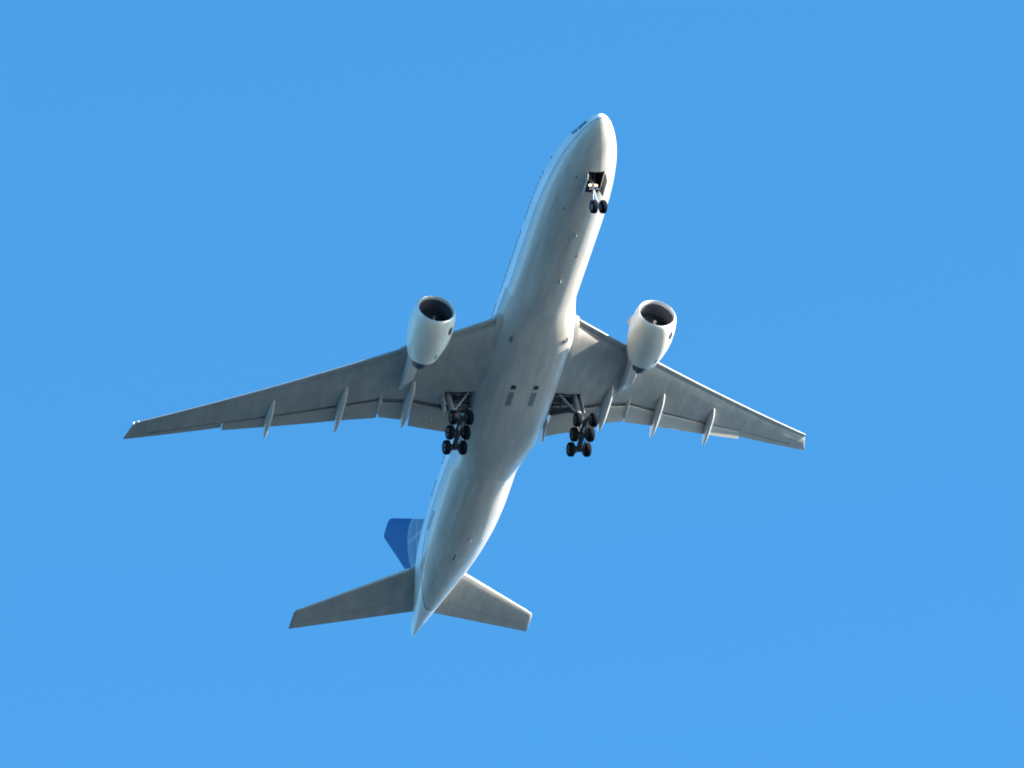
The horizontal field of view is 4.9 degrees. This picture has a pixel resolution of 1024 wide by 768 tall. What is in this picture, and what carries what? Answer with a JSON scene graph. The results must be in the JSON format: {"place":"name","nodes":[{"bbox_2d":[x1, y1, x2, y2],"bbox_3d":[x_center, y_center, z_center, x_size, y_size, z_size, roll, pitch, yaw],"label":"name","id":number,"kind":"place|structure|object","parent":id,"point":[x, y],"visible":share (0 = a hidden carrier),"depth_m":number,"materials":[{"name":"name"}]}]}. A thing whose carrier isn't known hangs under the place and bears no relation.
{"place":"outdoors","nodes":[
{"label":"outdoors","id":0,"kind":"place"},
{"bbox_2d":[123,114,805,636],"bbox_3d":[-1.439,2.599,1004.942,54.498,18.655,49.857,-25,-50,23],"label":"passenger jet","id":1,"kind":"object","parent":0,"point":[509,376],"visible":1,"depth_m":997.08,"materials":[{"name":"grey metal"}]},
{"bbox_2d":[0,0,1023,767],"label":"sky","id":2,"kind":"structure","parent":0,"point":[203,202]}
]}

